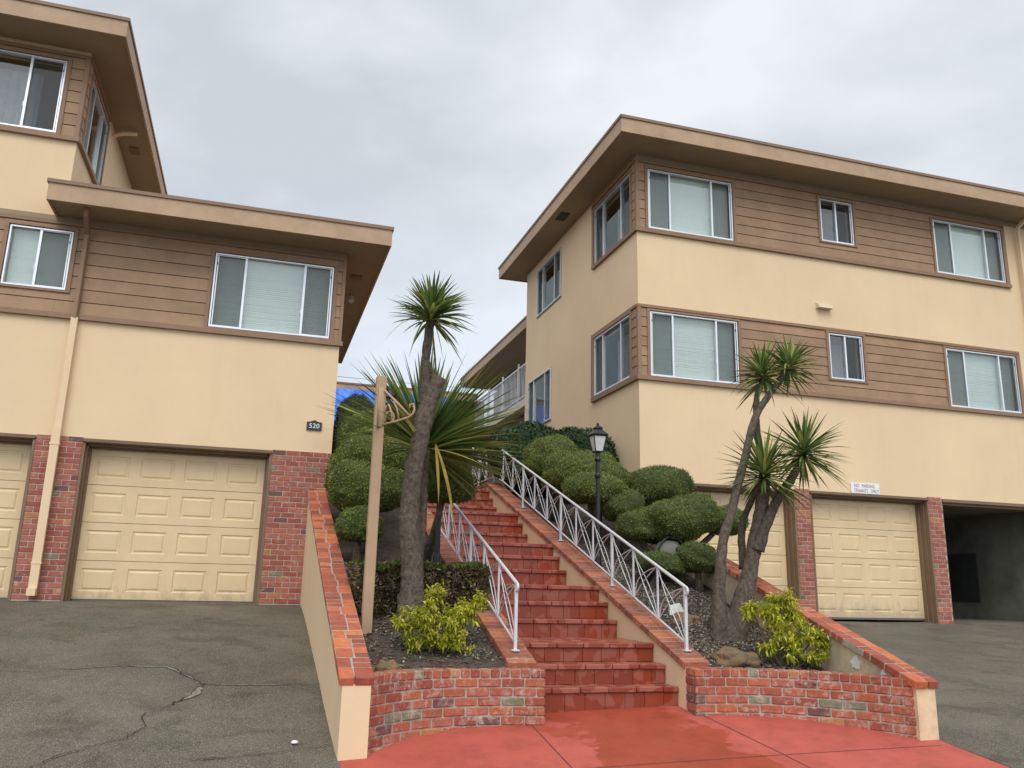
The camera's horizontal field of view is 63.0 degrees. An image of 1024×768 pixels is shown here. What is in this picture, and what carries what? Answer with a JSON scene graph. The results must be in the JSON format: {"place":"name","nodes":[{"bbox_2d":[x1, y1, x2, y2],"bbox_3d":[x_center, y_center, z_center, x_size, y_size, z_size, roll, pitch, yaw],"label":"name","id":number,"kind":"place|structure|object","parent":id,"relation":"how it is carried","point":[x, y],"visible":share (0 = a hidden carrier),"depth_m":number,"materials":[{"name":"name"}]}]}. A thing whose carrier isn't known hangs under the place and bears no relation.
{"place":"outdoors","nodes":[
{"label":"outdoors","id":0,"kind":"place"},
{"bbox_2d":[0,599,340,767],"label":"driveway","id":1,"kind":"structure","parent":0,"point":[104,684],"depth_m":7.75,"materials":[{"name":"concrete"}]},
{"bbox_2d":[0,0,393,604],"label":"apartment building","id":2,"kind":"structure","parent":1,"relation":"on","point":[168,370],"depth_m":12.62,"materials":[{"name":"paint"}]},
{"bbox_2d":[0,443,31,598],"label":"garage door","id":3,"kind":"structure","parent":2,"relation":"in","point":[14,458],"depth_m":11.83,"materials":[{"name":"paint"}]},
{"bbox_2d":[0,46,72,133],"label":"window","id":4,"kind":"structure","parent":2,"relation":"in","point":[20,92],"depth_m":13.10,"materials":[{"name":"grey glass"}]},
{"bbox_2d":[0,220,78,292],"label":"window","id":5,"kind":"structure","parent":2,"relation":"in","point":[68,237],"depth_m":12.48,"materials":[{"name":"grey glass"}]},
{"bbox_2d":[82,73,109,184],"bbox_3d":[-7.059,-4.189,14.020,0.190,1.295,1.670,5,-14,-16],"label":"window","id":6,"kind":"structure","parent":2,"relation":"in","point":[95,102],"depth_m":14.38,"materials":[{"name":"white glass"}]},
{"bbox_2d":[71,449,265,602],"bbox_3d":[-5.025,2.113,12.388,2.453,2.184,0.052,5,-14,-16],"label":"garage door","id":7,"kind":"structure","parent":2,"relation":"in","point":[111,542],"depth_m":12.35,"materials":[{"name":"paint"}]},
{"bbox_2d":[203,249,338,339],"bbox_3d":[-3.820,-1.386,13.352,1.964,1.301,0.190,5,-14,-16],"label":"window","id":8,"kind":"structure","parent":2,"relation":"in","point":[273,269],"depth_m":13.39,"materials":[{"name":"grey glass"}]},
{"bbox_2d":[306,420,321,430],"bbox_3d":[-3.086,0.642,13.042,0.230,0.158,0.029,5,-14,-16],"label":"house number plaque","id":9,"kind":"object","parent":2,"relation":"attached to","point":[314,425],"visible":1,"depth_m":13.03,"materials":[{"name":"black metal"}]},
{"bbox_2d":[300,490,373,760],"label":"retaining wall","id":10,"kind":"structure","parent":1,"relation":"on","point":[345,674],"depth_m":7.67,"materials":[{"name":"paint"}]},
{"bbox_2d":[328,494,506,668],"bbox_3d":[-2.068,2.407,12.158,1.460,2.520,11.100,5,-14,-16],"label":"planting bed","id":11,"kind":"object","parent":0,"point":[388,545],"visible":0.14,"depth_m":7.79,"materials":[{"name":"soil"}]},
{"bbox_2d":[331,393,373,455],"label":"tall hedge","id":12,"kind":"object","parent":11,"relation":"on","point":[337,432],"visible":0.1,"depth_m":13.34,"materials":[{"name":"green plant"}]},
{"bbox_2d":[334,504,384,561],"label":"topiary shrub","id":13,"kind":"object","parent":11,"relation":"on","point":[351,525],"visible":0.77,"depth_m":9.79,"materials":[{"name":"green plant"}]},
{"bbox_2d":[327,459,403,554],"bbox_3d":[-1.800,1.582,10.638,1.141,1.243,0.943,5,-14,-16],"label":"topiary shrub","id":14,"kind":"object","parent":11,"relation":"on","point":[343,492],"visible":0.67,"depth_m":10.43,"materials":[{"name":"green plant"}]},
{"bbox_2d":[323,408,408,511],"bbox_3d":[-1.987,1.216,11.846,1.329,1.977,1.936,5,-14,-16],"label":"topiary shrub","id":15,"kind":"object","parent":11,"relation":"on","point":[350,448],"visible":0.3,"depth_m":11.18,"materials":[{"name":"green plant"}]},
{"bbox_2d":[372,659,402,671],"bbox_3d":[-1.057,2.444,7.087,0.262,0.216,0.269,-12,-19,43],"label":"rock","id":16,"kind":"object","parent":11,"relation":"on","point":[384,665],"visible":0.51,"depth_m":7.04,"materials":[{"name":"beige stone"}]},
{"bbox_2d":[361,375,415,633],"bbox_3d":[-1.188,1.230,8.088,0.432,2.680,0.125,1,-14,3],"label":"wooden post","id":17,"kind":"object","parent":11,"relation":"on","point":[381,392],"visible":0.94,"depth_m":8.09,"materials":[{"name":"beige paint"}]},
{"bbox_2d":[386,387,395,398],"bbox_3d":[-1.223,0.090,8.435,0.117,0.134,0.089,5,-14,-16],"label":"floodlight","id":18,"kind":"object","parent":17,"relation":"attached to","point":[391,392],"visible":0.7,"depth_m":8.41,"materials":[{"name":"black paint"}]},
{"bbox_2d":[344,559,494,619],"bbox_3d":[-1.066,2.356,8.931,1.608,0.966,1.267,5,-14,-16],"label":"clipped hedge","id":19,"kind":"object","parent":11,"relation":"on","point":[464,579],"visible":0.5,"depth_m":8.54,"materials":[{"name":"green plant"}]},
{"bbox_2d":[320,271,531,624],"bbox_3d":[-0.972,0.676,9.101,2.430,3.692,2.249,5,-14,-16],"label":"yucca tree","id":20,"kind":"object","parent":11,"relation":"on","point":[433,430],"visible":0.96,"depth_m":8.80,"materials":[{"name":"green plant"}]},
{"bbox_2d":[433,457,442,563],"bbox_3d":[-0.876,1.375,10.089,0.219,1.905,0.219,5,-14,-16],"label":"trunk","id":21,"kind":"object","parent":11,"relation":"on","point":[436,557],"visible":0.12,"depth_m":9.94,"materials":[{"name":"brown plant"}]},
{"bbox_2d":[391,581,491,653],"bbox_3d":[-0.639,2.203,7.623,0.998,0.802,0.459,5,-14,-16],"label":"yellow shrub","id":22,"kind":"object","parent":11,"relation":"on","point":[448,622],"visible":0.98,"depth_m":7.56,"materials":[{"name":"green plant"}]},
{"bbox_2d":[423,460,475,561],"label":"topiary shrub","id":23,"kind":"object","parent":11,"relation":"on","point":[459,494],"visible":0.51,"depth_m":9.76,"materials":[{"name":"green plant"}]},
{"bbox_2d":[463,645,485,649],"bbox_3d":[-0.349,2.527,7.839,0.368,0.147,0.329,5,-14,-16],"label":"rock","id":24,"kind":"object","parent":11,"relation":"on","point":[473,648],"visible":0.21,"depth_m":7.79,"materials":[{"name":"stone"}]},
{"bbox_2d":[41,0,1023,423],"label":"sky","id":25,"kind":"structure","parent":0,"point":[452,126],"materials":[{"name":"white"}]},
{"bbox_2d":[512,493,825,670],"bbox_3d":[1.498,2.712,12.937,2.330,2.576,11.600,5,-14,-16],"label":"planting bed","id":26,"kind":"object","parent":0,"point":[636,544],"visible":0.25,"depth_m":11.04,"materials":[{"name":"grey gravel"}]},
{"bbox_2d":[460,440,488,486],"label":"garden shrub","id":27,"kind":"object","parent":26,"relation":"on","point":[482,477],"visible":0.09,"depth_m":17.96,"materials":[{"name":"green plant"}]},
{"bbox_2d":[520,434,579,521],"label":"topiary shrub","id":28,"kind":"object","parent":26,"relation":"on","point":[547,453],"visible":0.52,"depth_m":13.81,"materials":[{"name":"green plant"}]},
{"bbox_2d":[487,420,619,499],"bbox_3d":[0.739,1.415,15.438,2.509,1.502,1.197,1,-14,-1],"label":"laurel hedge","id":29,"kind":"object","parent":26,"relation":"on","point":[525,434],"visible":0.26,"depth_m":15.13,"materials":[{"name":"green plant"}]},
{"bbox_2d":[356,590,821,670],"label":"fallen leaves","id":30,"kind":"object","parent":26,"relation":"on","point":[476,662],"visible":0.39,"depth_m":8.29,"materials":[{"name":"brown plant"}]},
{"bbox_2d":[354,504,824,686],"bbox_3d":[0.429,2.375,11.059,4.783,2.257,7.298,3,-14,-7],"label":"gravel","id":31,"kind":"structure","parent":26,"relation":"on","point":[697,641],"depth_m":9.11,"materials":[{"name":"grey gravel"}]},
{"bbox_2d":[668,603,683,614],"bbox_3d":[1.911,2.637,9.601,0.263,0.240,0.155,3,-14,-8],"label":"garden spotlight","id":32,"kind":"object","parent":31,"relation":"on","point":[678,607],"visible":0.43,"depth_m":9.60,"materials":[{"name":"plastic"}]},
{"bbox_2d":[550,449,632,541],"bbox_3d":[1.226,1.694,12.731,1.341,1.577,1.906,5,-14,-16],"label":"topiary shrub","id":33,"kind":"object","parent":26,"relation":"on","point":[573,478],"visible":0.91,"depth_m":12.38,"materials":[{"name":"green plant"}]},
{"bbox_2d":[587,423,607,569],"bbox_3d":[1.143,1.514,11.120,0.219,2.038,0.219,5,-14,-16],"label":"lamp post","id":34,"kind":"object","parent":26,"relation":"on","point":[597,435],"visible":0.89,"depth_m":11.20,"materials":[{"name":"black metal"}]},
{"bbox_2d":[600,487,645,554],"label":"topiary shrub","id":35,"kind":"object","parent":26,"relation":"on","point":[631,499],"visible":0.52,"depth_m":11.90,"materials":[{"name":"green plant"}]},
{"bbox_2d":[629,549,688,587],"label":"topiary shrub","id":36,"kind":"object","parent":26,"relation":"on","point":[671,564],"visible":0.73,"depth_m":10.47,"materials":[{"name":"green plant"}]},
{"bbox_2d":[631,464,696,505],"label":"topiary shrub","id":37,"kind":"object","parent":26,"relation":"on","point":[652,484],"visible":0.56,"depth_m":12.38,"materials":[{"name":"green plant"}]},
{"bbox_2d":[654,540,685,579],"bbox_3d":[2.093,2.439,11.147,0.440,0.700,0.433,5,-14,-16],"label":"utility cover","id":38,"kind":"object","parent":26,"relation":"on","point":[669,546],"visible":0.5,"depth_m":11.05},
{"bbox_2d":[657,536,682,550],"bbox_3d":[2.126,2.247,11.095,0.507,0.456,0.027,5,-14,-16],"label":"garden hose","id":39,"kind":"object","parent":26,"relation":"on","point":[664,539],"visible":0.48,"depth_m":11.11,"materials":[{"name":"green rubber"}]},
{"bbox_2d":[613,491,750,551],"bbox_3d":[2.370,2.094,11.529,2.092,1.225,1.109,5,-14,-16],"label":"topiary shrub","id":40,"kind":"object","parent":26,"relation":"on","point":[690,517],"visible":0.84,"depth_m":11.18,"materials":[{"name":"green plant"}]},
{"bbox_2d":[672,612,700,623],"bbox_3d":[1.954,2.692,9.383,0.393,0.267,0.331,5,-14,-16],"label":"rock","id":41,"kind":"object","parent":26,"relation":"on","point":[693,619],"visible":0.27,"depth_m":9.30,"materials":[{"name":"beige stone"}]},
{"bbox_2d":[674,539,716,592],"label":"topiary shrub","id":42,"kind":"object","parent":26,"relation":"on","point":[697,558],"visible":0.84,"depth_m":10.46,"materials":[{"name":"green plant"}]},
{"bbox_2d":[707,646,763,667],"bbox_3d":[2.214,2.742,8.289,0.551,0.267,0.417,5,-14,-16],"label":"rock","id":43,"kind":"object","parent":26,"relation":"on","point":[728,656],"visible":0.66,"depth_m":8.19,"materials":[{"name":"beige stone"}]},
{"bbox_2d":[709,334,851,642],"bbox_3d":[3.066,1.195,9.585,1.945,3.720,1.246,5,-14,-16],"label":"yucca tree","id":44,"kind":"object","parent":26,"relation":"on","point":[726,625],"visible":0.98,"depth_m":9.54,"materials":[{"name":"green plant"}]},
{"bbox_2d":[738,587,831,667],"bbox_3d":[2.767,2.456,8.381,0.993,0.822,0.505,5,-14,-16],"label":"yellow shrub","id":45,"kind":"object","parent":26,"relation":"on","point":[791,640],"visible":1,"depth_m":8.34,"materials":[{"name":"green plant"}]},
{"bbox_2d":[340,706,1009,767],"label":"walkway","id":46,"kind":"structure","parent":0,"point":[664,737],"depth_m":6.71,"materials":[{"name":"red paint"}]},
{"bbox_2d":[367,667,544,755],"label":"planter wall","id":47,"kind":"structure","parent":46,"relation":"on","point":[405,704],"depth_m":7.04,"materials":[{"name":"brick"}]},
{"bbox_2d":[426,507,536,667],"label":"stair wall","id":48,"kind":"structure","parent":46,"relation":"on","point":[495,631],"depth_m":8.13,"materials":[{"name":"brick"}]},
{"bbox_2d":[440,503,519,651],"bbox_3d":[-0.469,1.919,9.522,0.070,1.889,3.678,5,-14,-16],"label":"railing","id":49,"kind":"object","parent":48,"relation":"on","point":[499,563],"visible":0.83,"depth_m":8.64,"materials":[{"name":"white metal"}]},
{"bbox_2d":[427,489,677,712],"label":"staircase","id":50,"kind":"structure","parent":46,"relation":"on","point":[585,658],"depth_m":9.20,"materials":[{"name":"tile"}]},
{"bbox_2d":[476,483,708,709],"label":"stair wall","id":51,"kind":"structure","parent":46,"relation":"on","point":[633,617],"depth_m":9.61,"materials":[{"name":"paint"}]},
{"bbox_2d":[471,447,691,651],"bbox_3d":[0.460,1.921,12.609,0.070,3.380,8.884,5,-14,-16],"label":"railing","id":52,"kind":"object","parent":51,"relation":"on","point":[685,588],"visible":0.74,"depth_m":10.19,"materials":[{"name":"white metal"}]},
{"bbox_2d":[686,667,916,738],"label":"planter wall","id":53,"kind":"structure","parent":46,"relation":"on","point":[882,703],"depth_m":7.61,"materials":[{"name":"brick"}]},
{"bbox_2d":[831,617,1023,767],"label":"driveway","id":54,"kind":"structure","parent":0,"point":[974,668],"depth_m":10.55,"materials":[{"name":"concrete"}]},
{"bbox_2d":[498,114,1023,623],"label":"apartment building","id":55,"kind":"structure","parent":54,"relation":"on","point":[662,270],"depth_m":16.42,"materials":[{"name":"paint"}]},
{"bbox_2d":[460,315,526,491],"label":"apartment wing","id":56,"kind":"structure","parent":55,"relation":"attached to","point":[508,350],"depth_m":25.78,"materials":[{"name":"beige paint"}]},
{"bbox_2d":[499,372,524,413],"bbox_3d":[0.661,0.314,26.206,0.060,1.850,7.550,5,-14,-16],"label":"balcony railing","id":57,"kind":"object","parent":56,"relation":"in","point":[523,372],"depth_m":28.31,"materials":[{"name":"white metal"}]},
{"bbox_2d":[527,367,551,424],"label":"window","id":58,"kind":"structure","parent":55,"relation":"in","point":[531,403],"depth_m":20.61,"materials":[{"name":"white metal"}]},
{"bbox_2d":[536,247,561,318],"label":"window","id":59,"kind":"structure","parent":55,"relation":"in","point":[541,308],"depth_m":20.68,"materials":[{"name":"grey glass"}]},
{"bbox_2d":[592,169,631,264],"bbox_3d":[2.170,-3.256,16.815,0.410,1.333,1.910,5,-14,-16],"label":"window","id":60,"kind":"structure","parent":55,"relation":"in","point":[625,211],"depth_m":17.15,"materials":[{"name":"grey glass"}]},
{"bbox_2d":[592,311,632,397],"bbox_3d":[2.091,-0.507,16.199,0.410,1.288,1.870,5,-14,-16],"label":"window","id":61,"kind":"structure","parent":55,"relation":"in","point":[625,348],"depth_m":16.50,"materials":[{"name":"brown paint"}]},
{"bbox_2d":[644,166,736,241],"bbox_3d":[3.409,-3.420,16.099,1.935,1.295,0.190,5,-14,-16],"label":"window","id":62,"kind":"structure","parent":55,"relation":"in","point":[699,207],"depth_m":16.16,"materials":[{"name":"grey glass"}]},
{"bbox_2d":[646,308,742,384],"bbox_3d":[3.344,-0.648,15.427,1.935,1.300,0.190,5,-14,-16],"label":"window","id":63,"kind":"structure","parent":55,"relation":"in","point":[673,328],"depth_m":15.48,"materials":[{"name":"grey glass"}]},
{"bbox_2d":[694,492,787,591],"bbox_3d":[3.820,3.040,14.946,2.460,2.199,0.052,5,-14,-16],"label":"garage door","id":64,"kind":"structure","parent":55,"relation":"in","point":[772,568],"depth_m":15.16,"materials":[{"name":"paint"}]},
{"bbox_2d":[816,195,857,247],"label":"window","id":65,"kind":"structure","parent":55,"relation":"in","point":[827,223],"depth_m":17.11,"materials":[{"name":"grey glass"}]},
{"bbox_2d":[825,330,868,383],"bbox_3d":[6.486,-0.480,16.492,0.907,1.003,0.410,5,-14,-16],"label":"window","id":66,"kind":"structure","parent":55,"relation":"in","point":[836,357],"depth_m":16.44,"materials":[{"name":"white metal"}]},
{"bbox_2d":[851,482,879,494],"bbox_3d":[6.678,1.976,15.791,0.640,0.200,0.020,5,-14,-16],"label":"parking sign","id":67,"kind":"object","parent":55,"relation":"attached to","point":[863,488],"visible":1,"depth_m":15.78,"materials":[{"name":"white metal"}]},
{"bbox_2d":[812,499,924,619],"bbox_3d":[6.650,3.306,15.772,2.500,2.199,0.052,5,-14,-16],"label":"garage door","id":68,"kind":"structure","parent":55,"relation":"in","point":[870,598],"depth_m":15.76,"materials":[{"name":"paint"}]},
{"bbox_2d":[947,554,981,601],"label":"wall panel","id":69,"kind":"structure","parent":55,"relation":"attached to","point":[964,578],"depth_m":18.74,"materials":[{"name":"black"}]},
{"bbox_2d":[929,216,1008,283],"bbox_3d":[9.765,-2.827,17.954,1.950,1.285,0.190,5,-14,-16],"label":"window","id":70,"kind":"structure","parent":55,"relation":"in","point":[983,247],"depth_m":18.03,"materials":[{"name":"grey glass"}]},
{"bbox_2d":[942,345,1023,413],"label":"window","id":71,"kind":"structure","parent":55,"relation":"in","point":[982,358],"depth_m":17.36,"materials":[{"name":"white glass"}]},
{"bbox_2d":[647,541,938,740],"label":"retaining wall","id":72,"kind":"structure","parent":54,"relation":"on","point":[851,652],"depth_m":7.97,"materials":[{"name":"paint"}]},
{"label":"courtyard","id":73,"kind":"structure","parent":0,"visible":0},
{"bbox_2d":[336,381,483,459],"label":"back building","id":74,"kind":"structure","parent":73,"relation":"on","point":[343,385],"depth_m":26.48,"materials":[{"name":"paint"}]},
{"bbox_2d":[334,388,453,420],"bbox_3d":[-4.066,1.233,26.089,4.600,2.107,0.495,5,-14,-16],"label":"tarp","id":75,"kind":"object","parent":74,"relation":"hanging from","point":[343,392],"visible":0.04,"depth_m":26.14,"materials":[{"name":"blue plastic"}]}
]}

